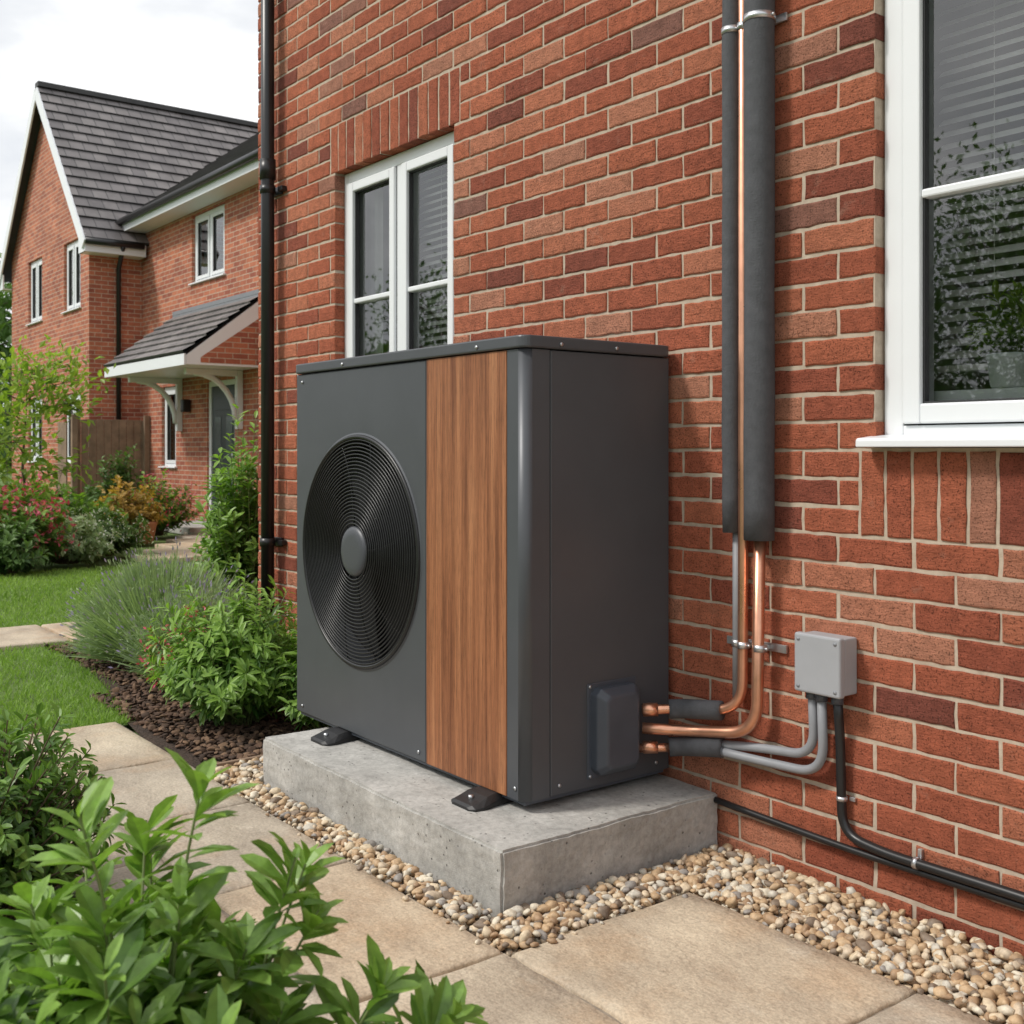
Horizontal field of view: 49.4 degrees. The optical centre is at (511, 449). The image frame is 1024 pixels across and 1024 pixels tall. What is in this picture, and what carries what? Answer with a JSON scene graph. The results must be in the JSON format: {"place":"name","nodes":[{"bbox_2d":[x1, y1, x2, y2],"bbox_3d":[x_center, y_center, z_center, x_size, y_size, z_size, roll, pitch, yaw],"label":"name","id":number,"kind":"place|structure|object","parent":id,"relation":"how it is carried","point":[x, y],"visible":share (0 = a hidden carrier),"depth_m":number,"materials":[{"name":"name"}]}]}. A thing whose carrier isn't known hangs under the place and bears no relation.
{"place":"outdoors","nodes":[
{"label":"outdoors","id":0,"kind":"place"},
{"bbox_2d":[31,402,41,458],"bbox_3d":[-9.207,-0.375,21.661,0.067,1.094,0.844,0,0,-37],"label":"window sash","id":1,"kind":"object","parent":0,"point":[38,433],"depth_m":21.60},
{"bbox_2d":[67,397,80,459],"bbox_3d":[-7.719,-0.375,19.715,0.067,1.094,0.844,0,0,-37],"label":"window sash","id":2,"kind":"object","parent":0,"point":[70,428],"depth_m":19.99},
{"bbox_2d":[69,408,77,456],"bbox_3d":[-7.715,-0.375,19.717,0.048,1.094,0.851,0,0,-37],"label":"window gasket","id":3,"kind":"object","parent":2,"relation":"attached to","point":[69,434],"depth_m":19.99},
{"bbox_2d":[0,463,195,890],"bbox_3d":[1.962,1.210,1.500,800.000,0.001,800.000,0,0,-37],"label":"ground","id":4,"kind":"structure","parent":0,"point":[123,555],"depth_m":12.19,"materials":[{"name":"brown soil"}]},
{"bbox_2d":[0,253,11,442],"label":"tree","id":5,"kind":"object","parent":4,"relation":"on","point":[5,322],"visible":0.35,"depth_m":31.94,"materials":[{"name":"green plant"}]},
{"bbox_2d":[0,339,11,467],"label":"tree line","id":6,"kind":"object","parent":4,"relation":"on","point":[4,454],"visible":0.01,"depth_m":59.20,"materials":[{"name":"green plant"}]},
{"bbox_2d":[0,484,21,513],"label":"leafy shrub","id":7,"kind":"object","parent":4,"relation":"on","point":[11,496],"visible":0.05,"depth_m":12.12,"materials":[{"name":"green plant"}]},
{"bbox_2d":[0,386,60,518],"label":"young tree","id":8,"kind":"object","parent":4,"relation":"on","point":[30,456],"visible":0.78,"depth_m":11.30,"materials":[{"name":"green plant"}]},
{"bbox_2d":[0,470,71,513],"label":"leafy shrub","id":9,"kind":"object","parent":4,"relation":"on","point":[63,485],"visible":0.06,"depth_m":13.83,"materials":[{"name":"green plant"}]},
{"bbox_2d":[0,473,79,569],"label":"flowering shrub","id":10,"kind":"object","parent":4,"relation":"on","point":[47,524],"visible":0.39,"depth_m":10.83,"materials":[{"name":"green plant"}]},
{"bbox_2d":[12,228,88,493],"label":"gable front wall","id":11,"kind":"structure","parent":4,"relation":"on","point":[71,328],"depth_m":20.71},
{"bbox_2d":[31,258,41,322],"bbox_3d":[-9.196,-3.075,21.669,0.070,1.242,0.992,0,0,-37],"label":"window frame","id":12,"kind":"object","parent":11,"relation":"attached to","point":[36,262],"visible":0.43,"depth_m":21.67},
{"bbox_2d":[31,262,41,321],"bbox_3d":[-9.207,-3.075,21.661,0.067,1.094,0.844,0,0,-37],"label":"window sash","id":13,"kind":"object","parent":12,"relation":"in","point":[39,317],"depth_m":21.68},
{"bbox_2d":[33,265,41,318],"bbox_3d":[-9.203,-3.075,21.664,0.048,1.094,0.851,0,0,-37],"label":"window gasket","id":14,"kind":"object","parent":13,"relation":"attached to","point":[39,291],"depth_m":21.71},
{"bbox_2d":[34,266,41,317],"bbox_3d":[-9.206,-3.075,21.661,0.001,0.992,0.742,0,0,-37],"label":"window glass","id":15,"kind":"object","parent":13,"relation":"in","point":[35,290],"visible":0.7,"depth_m":21.86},
{"bbox_2d":[12,120,74,260],"bbox_3d":[-8.768,-5.290,20.970,0.001,2.780,5.230,0,0,-37],"label":"gable triangle","id":16,"kind":"object","parent":11,"relation":"on","point":[46,217],"visible":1,"depth_m":21.20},
{"bbox_2d":[60,306,81,313],"bbox_3d":[-7.774,-2.470,19.672,0.093,0.032,1.112,0,0,-37],"label":"window sill","id":17,"kind":"structure","parent":11,"relation":"attached to","point":[73,309],"depth_m":19.58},
{"bbox_2d":[67,240,78,309],"bbox_3d":[-7.708,-3.075,19.723,0.070,1.242,0.992,0,0,-37],"label":"window frame","id":18,"kind":"object","parent":11,"relation":"attached to","point":[72,244],"visible":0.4,"depth_m":19.82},
{"bbox_2d":[67,244,80,309],"bbox_3d":[-7.719,-3.075,19.715,0.067,1.094,0.844,0,0,-37],"label":"window sash","id":19,"kind":"object","parent":18,"relation":"in","point":[79,302],"depth_m":19.73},
{"bbox_2d":[69,246,77,306],"bbox_3d":[-7.715,-3.075,19.717,0.048,1.094,0.851,0,0,-37],"label":"window gasket","id":20,"kind":"object","parent":19,"relation":"attached to","point":[74,276],"depth_m":19.73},
{"bbox_2d":[35,476,73,500],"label":"leafy shrub","id":21,"kind":"object","parent":4,"relation":"on","point":[36,477],"visible":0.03,"depth_m":17.43,"materials":[{"name":"green plant"}]},
{"bbox_2d":[0,334,115,514],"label":"young tree","id":22,"kind":"object","parent":4,"relation":"on","point":[37,375],"visible":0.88,"depth_m":12.26,"materials":[{"name":"green plant"}]},
{"bbox_2d":[32,504,120,566],"bbox_3d":[-4.627,0.869,11.444,1.194,0.660,1.139,0,0,-37],"label":"leafy shrub","id":23,"kind":"object","parent":4,"relation":"on","point":[92,543],"visible":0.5,"depth_m":11.29,"materials":[{"name":"green plant"}]},
{"bbox_2d":[43,479,110,509],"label":"leafy shrub","id":24,"kind":"object","parent":4,"relation":"on","point":[90,496],"visible":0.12,"depth_m":15.46,"materials":[{"name":"green plant"}]},
{"bbox_2d":[32,492,128,527],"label":"flowering shrub","id":25,"kind":"object","parent":4,"relation":"on","point":[79,497],"visible":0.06,"depth_m":12.98,"materials":[{"name":"plant"}]},
{"bbox_2d":[58,414,149,497],"bbox_3d":[-6.974,0.305,19.029,1.293,1.790,0.845,0,0,-37],"label":"wooden fence","id":26,"kind":"object","parent":4,"relation":"on","point":[129,433],"visible":0.37,"depth_m":18.73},
{"bbox_2d":[60,501,153,556],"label":"flowering shrub","id":27,"kind":"object","parent":4,"relation":"on","point":[127,533],"visible":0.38,"depth_m":12.25,"materials":[{"name":"green plant"}]},
{"bbox_2d":[95,444,145,504],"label":"leafy shrub","id":28,"kind":"object","parent":4,"relation":"on","point":[124,472],"visible":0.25,"depth_m":16.88,"materials":[{"name":"green plant"}]},
{"bbox_2d":[93,475,168,526],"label":"leafy shrub","id":29,"kind":"object","parent":4,"relation":"on","point":[122,499],"visible":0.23,"depth_m":14.03,"materials":[{"name":"orange plant"}]},
{"bbox_2d":[129,501,159,543],"bbox_3d":[-4.621,0.902,13.977,0.373,0.536,0.391,0,0,-37],"label":"plant pot","id":30,"kind":"object","parent":4,"relation":"on","point":[146,513],"visible":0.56,"depth_m":13.91,"materials":[{"name":"ceramic"}]},
{"bbox_2d":[0,642,311,998],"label":"flower bed","id":31,"kind":"object","parent":4,"relation":"on","point":[172,726],"visible":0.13,"depth_m":4.69,"materials":[{"name":"soil"}]},
{"bbox_2d":[0,868,58,1023],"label":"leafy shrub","id":32,"kind":"object","parent":31,"relation":"on","point":[10,988],"visible":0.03,"depth_m":1.92,"materials":[{"name":"green plant"}]},
{"bbox_2d":[0,701,130,918],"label":"leafy shrub","id":33,"kind":"object","parent":31,"relation":"on","point":[26,823],"visible":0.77,"depth_m":2.71,"materials":[{"name":"green plant"}]},
{"bbox_2d":[54,537,255,662],"bbox_3d":[-1.909,0.810,6.092,1.116,0.691,1.226,0,0,-37],"label":"lavender bush","id":34,"kind":"object","parent":31,"relation":"on","point":[135,587],"visible":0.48,"depth_m":5.93,"materials":[{"name":"green plant"}]},
{"bbox_2d":[106,571,257,684],"bbox_3d":[-1.611,0.892,5.698,0.856,0.545,0.874,0,0,-37],"label":"lavender bush","id":35,"kind":"object","parent":31,"relation":"on","point":[134,648],"visible":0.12,"depth_m":5.56,"materials":[{"name":"green plant"}]},
{"bbox_2d":[136,605,232,692],"bbox_3d":[-1.524,0.947,5.263,0.540,0.453,0.590,0,0,-37],"label":"flowering shrub","id":36,"kind":"object","parent":31,"relation":"on","point":[146,662],"visible":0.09,"depth_m":5.20,"materials":[{"name":"green plant"}]},
{"bbox_2d":[143,569,296,726],"bbox_3d":[-1.151,0.839,4.773,0.784,0.669,0.804,0,0,-37],"label":"leafy shrub","id":37,"kind":"object","parent":31,"relation":"on","point":[223,676],"visible":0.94,"depth_m":4.58,"materials":[{"name":"green plant"}]},
{"bbox_2d":[187,404,258,614],"bbox_3d":[-1.660,0.447,6.941,0.796,1.451,0.812,0,0,-37],"label":"leafy shrub","id":38,"kind":"object","parent":31,"relation":"on","point":[231,540],"visible":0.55,"depth_m":6.75,"materials":[{"name":"green plant"}]},
{"bbox_2d":[0,747,487,1023],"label":"leafy shrub","id":39,"kind":"object","parent":31,"relation":"on","point":[163,951],"visible":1,"depth_m":1.37,"materials":[{"name":"green plant"}]},
{"bbox_2d":[249,626,329,730],"bbox_3d":[-0.739,0.870,4.593,0.587,0.628,0.586,0,0,-37],"label":"leafy shrub","id":40,"kind":"object","parent":31,"relation":"on","point":[290,707],"visible":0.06,"depth_m":4.53,"materials":[{"name":"green plant"}]},
{"bbox_2d":[128,463,205,535],"bbox_3d":[-4.909,0.674,15.219,1.306,1.000,1.231,0,0,-37],"label":"flowering shrub","id":41,"kind":"object","parent":4,"relation":"on","point":[172,514],"visible":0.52,"depth_m":15.09,"materials":[{"name":"orange plant"}]},
{"bbox_2d":[164,520,217,534],"bbox_3d":[-4.679,1.145,16.437,0.790,0.110,1.600,0,0,-37],"label":"door step","id":42,"kind":"object","parent":4,"relation":"on","point":[191,527],"depth_m":15.86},
{"bbox_2d":[142,184,258,520],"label":"front wall","id":43,"kind":"structure","parent":4,"relation":"on","point":[168,268],"depth_m":17.61,"materials":[{"name":"red brick"}]},
{"bbox_2d":[128,377,181,430],"bbox_3d":[-5.668,-0.724,17.695,0.847,0.848,0.090,0,0,-37],"label":"bracket post","id":44,"kind":"object","parent":43,"relation":"attached to","point":[178,394],"visible":0.99,"depth_m":17.87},
{"bbox_2d":[137,383,176,422],"bbox_3d":[-5.640,-0.780,17.717,0.670,0.709,0.078,0,0,-37],"label":"bracket brace","id":45,"kind":"object","parent":44,"relation":"attached to","point":[162,392],"visible":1,"depth_m":17.78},
{"bbox_2d":[165,387,175,465],"bbox_3d":[-5.611,-0.375,18.462,0.070,1.342,0.642,0,0,-37],"label":"window frame","id":46,"kind":"object","parent":43,"relation":"attached to","point":[168,389],"visible":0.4,"depth_m":18.67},
{"bbox_2d":[166,391,175,463],"bbox_3d":[-5.622,-0.375,18.454,0.067,1.194,0.494,0,0,-37],"label":"window sash","id":47,"kind":"object","parent":46,"relation":"in","point":[170,393],"depth_m":18.60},
{"bbox_2d":[168,394,174,459],"bbox_3d":[-5.618,-0.375,18.457,0.048,1.194,0.501,0,0,-37],"label":"window gasket","id":48,"kind":"object","parent":47,"relation":"attached to","point":[168,431],"depth_m":18.60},
{"bbox_2d":[173,395,174,463],"bbox_3d":[-5.512,-0.375,18.538,0.020,1.342,0.642,0,0,-37],"label":"window curtain","id":49,"kind":"object","parent":46,"relation":"attached to","point":[174,433],"depth_m":18.75,"materials":[{"name":"fabric"}]},
{"bbox_2d":[103,294,257,367],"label":"porch roof","id":50,"kind":"structure","parent":43,"relation":"attached to","point":[182,334],"depth_m":16.20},
{"bbox_2d":[104,353,255,378],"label":"porch fascia","id":51,"kind":"structure","parent":50,"relation":"attached to","point":[173,366],"depth_m":16.10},
{"bbox_2d":[186,301,258,367],"bbox_3d":[-3.927,-1.635,15.212,1.098,0.970,0.040,0,0,-37],"label":"porch end","id":52,"kind":"object","parent":50,"relation":"attached to","point":[243,320],"visible":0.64,"depth_m":15.19,"materials":[{"name":"paint"}]},
{"bbox_2d":[180,399,189,411],"bbox_3d":[-5.170,-0.700,17.622,0.130,0.200,0.120,0,0,-37],"label":"wall lamp","id":53,"kind":"object","parent":43,"relation":"attached to","point":[184,405],"visible":1,"depth_m":17.58,"materials":[{"name":"black plastic"}]},
{"bbox_2d":[122,158,258,233],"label":"fascia","id":54,"kind":"structure","parent":43,"relation":"attached to","point":[243,177],"depth_m":16.73,"materials":[{"name":"white plastic"}]},
{"bbox_2d":[115,149,257,224],"bbox_3d":[-3.777,-3.910,15.232,0.110,0.110,10.150,0,0,-37],"label":"gutter","id":55,"kind":"object","parent":54,"relation":"attached to","point":[225,169],"visible":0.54,"depth_m":16.41,"materials":[{"name":"black plastic"}]},
{"bbox_2d":[143,133,258,205],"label":"roof front","id":56,"kind":"structure","parent":54,"relation":"on","point":[244,148],"depth_m":18.49,"materials":[{"name":"tile"}]},
{"bbox_2d":[188,273,225,285],"bbox_3d":[-4.672,-2.620,17.097,0.093,0.032,1.392,0,0,-37],"label":"window sill","id":57,"kind":"structure","parent":43,"relation":"attached to","point":[207,279],"depth_m":17.02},
{"bbox_2d":[195,204,223,281],"bbox_3d":[-4.606,-3.150,17.147,0.070,1.092,1.272,0,0,-37],"label":"window frame","id":58,"kind":"object","parent":43,"relation":"attached to","point":[210,212],"visible":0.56,"depth_m":17.17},
{"bbox_2d":[204,221,207,273],"bbox_3d":[-4.507,-3.150,17.223,0.020,1.092,1.272,0,0,-37],"label":"window curtain","id":59,"kind":"object","parent":58,"relation":"attached to","point":[205,247],"depth_m":17.66,"materials":[{"name":"fabric"}]},
{"bbox_2d":[196,209,223,279],"bbox_3d":[-4.617,-3.150,17.139,0.067,0.944,1.124,0,0,-37],"label":"window sash","id":60,"kind":"object","parent":58,"relation":"in","point":[216,272],"depth_m":17.15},
{"bbox_2d":[198,213,223,275],"bbox_3d":[-4.613,-3.150,17.142,0.048,0.944,1.131,0,0,-37],"label":"window gasket","id":61,"kind":"object","parent":60,"relation":"attached to","point":[213,245],"depth_m":17.16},
{"bbox_2d":[184,368,242,428],"bbox_3d":[-4.241,-0.724,15.828,0.847,0.848,0.090,0,0,-37],"label":"bracket post","id":62,"kind":"object","parent":43,"relation":"attached to","point":[237,375],"visible":1,"depth_m":16.00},
{"bbox_2d":[193,375,236,419],"bbox_3d":[-4.212,-0.780,15.850,0.670,0.709,0.078,0,0,-37],"label":"bracket brace","id":63,"kind":"object","parent":62,"relation":"attached to","point":[220,384],"visible":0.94,"depth_m":15.90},
{"bbox_2d":[172,289,258,317],"bbox_3d":[-4.511,-2.180,16.848,0.037,0.140,3.350,0,0,-37],"label":"lead flashing","id":64,"kind":"object","parent":43,"relation":"attached to","point":[221,301],"visible":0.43,"depth_m":16.68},
{"bbox_2d":[201,319,258,364],"bbox_3d":[-3.833,-1.525,15.254,0.898,0.690,0.005,0,0,-37],"label":"porch end brickwork","id":65,"kind":"object","parent":43,"relation":"attached to","point":[240,347],"visible":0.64,"depth_m":15.31,"materials":[{"name":"red brick"}]},
{"bbox_2d":[209,379,234,510],"bbox_3d":[-4.321,0.041,16.742,0.070,2.178,1.046,0,0,-37],"label":"door frame","id":66,"kind":"object","parent":4,"relation":"on","point":[226,382],"visible":0.3,"depth_m":17.09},
{"bbox_2d":[212,384,234,519],"bbox_3d":[-4.317,0.081,16.745,0.040,2.098,0.886,0,0,-37],"label":"front door","id":67,"kind":"structure","parent":66,"relation":"in","point":[217,391],"depth_m":16.80,"materials":[{"name":"paint"}]},
{"bbox_2d":[214,397,232,509],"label":"door panels","id":68,"kind":"object","parent":67,"relation":"attached to","point":[221,403],"visible":0.43,"depth_m":16.80,"materials":[{"name":"paint"}]},
{"bbox_2d":[215,416,232,456],"bbox_3d":[-4.335,-0.200,16.731,0.007,0.600,0.650,0,0,-37],"label":"door glass","id":69,"kind":"object","parent":67,"relation":"attached to","point":[229,425],"visible":0.71,"depth_m":16.64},
{"bbox_2d":[365,163,446,354],"bbox_3d":[0.854,-0.300,5.688,3.075,2.300,2.000,0,0,-37],"label":"room","id":70,"kind":"object","parent":4,"relation":"on","point":[421,247],"depth_m":5.93,"materials":[{"name":"paint"}]},
{"bbox_2d":[213,756,1023,1023],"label":"gravel","id":71,"kind":"structure","parent":4,"relation":"on","point":[934,959],"depth_m":2.78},
{"bbox_2d":[263,726,717,919],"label":"concrete plinth","id":72,"kind":"structure","parent":71,"relation":"on","point":[499,859],"depth_m":3.13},
{"bbox_2d":[296,334,668,811],"bbox_3d":[-0.185,0.344,3.732,0.669,1.324,1.443,0,0,-37],"label":"heat pump","id":73,"kind":"object","parent":72,"relation":"on","point":[483,565],"visible":1,"depth_m":3.30,"materials":[{"name":"paint"}]},
{"bbox_2d":[258,0,1023,959],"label":"front wall bricks","id":74,"kind":"object","parent":4,"relation":"on","point":[980,656],"visible":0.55,"depth_m":3.27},
{"bbox_2d":[345,131,453,357],"bbox_3d":[-0.458,-0.642,4.806,0.070,1.270,0.962,0,0,-37],"label":"window frame","id":75,"kind":"object","parent":74,"relation":"attached to","point":[397,160],"visible":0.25,"depth_m":4.80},
{"bbox_2d":[367,187,382,354],"bbox_3d":[-0.547,-0.685,5.045,0.027,1.170,0.440,0,0,-37],"label":"curtain","id":76,"kind":"object","parent":75,"relation":"hanging from","point":[374,267],"visible":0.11,"depth_m":5.13,"materials":[{"name":"fabric"}]},
{"bbox_2d":[348,144,453,357],"bbox_3d":[-0.469,-0.642,4.798,0.067,1.162,0.854,0,0,-37],"label":"window sash","id":77,"kind":"object","parent":75,"relation":"in","point":[390,174],"depth_m":4.75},
{"bbox_2d":[355,158,446,356],"bbox_3d":[-0.465,-0.642,4.800,0.048,1.162,0.861,0,0,-37],"label":"window gasket","id":78,"kind":"object","parent":77,"relation":"attached to","point":[410,254],"depth_m":4.73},
{"bbox_2d":[420,165,446,347],"bbox_3d":[-0.260,-0.703,4.654,0.025,1.127,0.430,0,0,-37],"label":"blind","id":79,"kind":"object","parent":75,"relation":"attached to","point":[442,337],"visible":0.28,"depth_m":4.74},
{"bbox_2d":[639,0,827,774],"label":"insulated pipework","id":80,"kind":"object","parent":74,"relation":"attached to","point":[748,261],"visible":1,"depth_m":3.08,"materials":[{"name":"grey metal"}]},
{"bbox_2d":[795,631,856,704],"bbox_3d":[0.823,0.571,2.920,0.082,0.178,0.146,0,0,-37],"label":"junction box","id":81,"kind":"object","parent":74,"relation":"attached to","point":[825,666],"visible":1,"depth_m":2.88,"materials":[{"name":"grey plastic"}]},
{"bbox_2d":[713,705,1023,909],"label":"electrical cable","id":82,"kind":"object","parent":74,"relation":"attached to","point":[978,886],"visible":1,"depth_m":2.82,"materials":[{"name":"black plastic"}]},
{"bbox_2d":[259,0,1023,948],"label":"front wall mortar","id":83,"kind":"object","parent":4,"relation":"on","point":[879,236],"visible":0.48,"depth_m":3.10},
{"bbox_2d":[260,0,286,621],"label":"drainpipe","id":84,"kind":"object","parent":83,"relation":"attached to","point":[269,192],"visible":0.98,"depth_m":5.53,"materials":[{"name":"black plastic"}]},
{"bbox_2d":[856,433,1023,446],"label":"wide window sill","id":85,"kind":"structure","parent":83,"relation":"attached to","point":[975,440],"depth_m":2.64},
{"bbox_2d":[885,0,1023,434],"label":"wide window frame","id":86,"kind":"object","parent":83,"relation":"attached to","point":[895,424],"visible":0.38,"depth_m":2.84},
{"bbox_2d":[903,0,1023,423],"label":"wide window sash","id":87,"kind":"object","parent":86,"relation":"in","point":[916,410],"visible":0.99,"depth_m":2.79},
{"bbox_2d":[923,0,1023,402],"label":"wide window gasket","id":88,"kind":"object","parent":87,"relation":"attached to","point":[925,201],"visible":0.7,"depth_m":2.78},
{"bbox_2d":[934,387,1023,400],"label":"sill","id":89,"kind":"structure","parent":83,"relation":"attached to","point":[998,393],"depth_m":2.74,"materials":[{"name":"white plastic"}]},
{"bbox_2d":[963,280,1023,388],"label":"potted plant","id":90,"kind":"object","parent":89,"relation":"on","point":[1000,335],"visible":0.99,"depth_m":2.69,"materials":[{"name":"green plant"}]},
{"bbox_2d":[898,0,1023,447],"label":"room","id":91,"kind":"object","parent":4,"relation":"on","point":[962,380],"visible":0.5,"depth_m":4.34,"materials":[{"name":"paint"}]},
{"bbox_2d":[938,0,1023,359],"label":"blind","id":92,"kind":"object","parent":91,"relation":"hanging from","point":[975,278],"visible":0.97,"depth_m":2.88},
{"bbox_2d":[937,363,987,372],"bbox_3d":[1.496,-0.213,2.497,0.034,0.017,1.170,0,0,-37],"label":"blind rail","id":93,"kind":"object","parent":92,"relation":"attached to","point":[963,368],"visible":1,"depth_m":2.90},
{"bbox_2d":[0,560,206,737],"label":"lawn","id":94,"kind":"structure","parent":0,"point":[31,679],"depth_m":6.08,"materials":[{"name":"green plant"}]},
{"bbox_2d":[0,513,53,574],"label":"leafy shrub","id":95,"kind":"object","parent":94,"relation":"on","point":[17,553],"visible":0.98,"depth_m":10.33,"materials":[{"name":"green plant"}]},
{"bbox_2d":[0,532,211,650],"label":"garden path","id":96,"kind":"structure","parent":0,"point":[23,636],"depth_m":7.17,"materials":[{"name":"stone"}]},
{"bbox_2d":[89,255,141,469],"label":"side walls","id":97,"kind":"structure","parent":0,"point":[102,305],"depth_m":19.12,"materials":[{"name":"red brick"}]},
{"bbox_2d":[2,104,80,282],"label":"soffit","id":98,"kind":"structure","parent":97,"relation":"on","point":[26,172],"depth_m":22.16,"materials":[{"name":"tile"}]},
{"bbox_2d":[0,89,35,283],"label":"bargeboard","id":99,"kind":"object","parent":98,"relation":"attached to","point":[19,174],"visible":1,"depth_m":21.87,"materials":[{"name":"white plastic"}]},
{"bbox_2d":[0,233,145,291],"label":"fascia","id":100,"kind":"structure","parent":97,"relation":"attached to","point":[110,251],"depth_m":18.86,"materials":[{"name":"white plastic"}]},
{"bbox_2d":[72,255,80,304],"bbox_3d":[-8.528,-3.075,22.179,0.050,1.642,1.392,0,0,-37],"label":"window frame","id":101,"kind":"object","parent":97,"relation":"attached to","point":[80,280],"depth_m":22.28,"materials":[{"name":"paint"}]},
{"bbox_2d":[85,237,144,419],"bbox_3d":[-6.790,-1.178,18.892,0.980,4.717,0.435,0,0,-37],"label":"gutter","id":102,"kind":"object","parent":97,"relation":"attached to","point":[123,245],"visible":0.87,"depth_m":19.10,"materials":[{"name":"black plastic"}]},
{"bbox_2d":[38,87,257,245],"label":"roof","id":103,"kind":"structure","parent":97,"relation":"on","point":[119,160],"depth_m":20.71,"materials":[{"name":"tile"}]},
{"bbox_2d":[35,87,85,248],"bbox_3d":[-8.019,-5.066,19.677,0.030,3.422,3.114,0,0,-37],"label":"bargeboard","id":104,"kind":"object","parent":103,"relation":"attached to","point":[63,178],"visible":1,"depth_m":19.52,"materials":[{"name":"white plastic"}]},
{"bbox_2d":[35,81,257,127],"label":"ridge tiles","id":105,"kind":"object","parent":103,"relation":"on","point":[42,84],"visible":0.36,"depth_m":21.98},
{"bbox_2d":[0,0,258,427],"label":"sky","id":106,"kind":"structure","parent":0,"point":[196,55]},
{"bbox_2d":[171,225,223,463],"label":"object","id":107,"kind":"structure","parent":0,"point":[220,247],"depth_m":19.86,"materials":[{"name":"black glass"}]},
{"bbox_2d":[201,215,223,227],"bbox_3d":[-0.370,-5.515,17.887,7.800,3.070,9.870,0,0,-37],"label":"window blind","id":108,"kind":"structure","parent":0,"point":[220,221],"depth_m":20.31,"materials":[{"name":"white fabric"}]},
{"bbox_2d":[3,722,991,1023],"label":"patio","id":109,"kind":"structure","parent":0,"point":[691,958],"depth_m":2.54,"materials":[{"name":"stone"}]},
{"bbox_2d":[994,0,994,309],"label":"blind cord","id":110,"kind":"object","parent":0,"point":[994,140],"visible":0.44,"depth_m":2.84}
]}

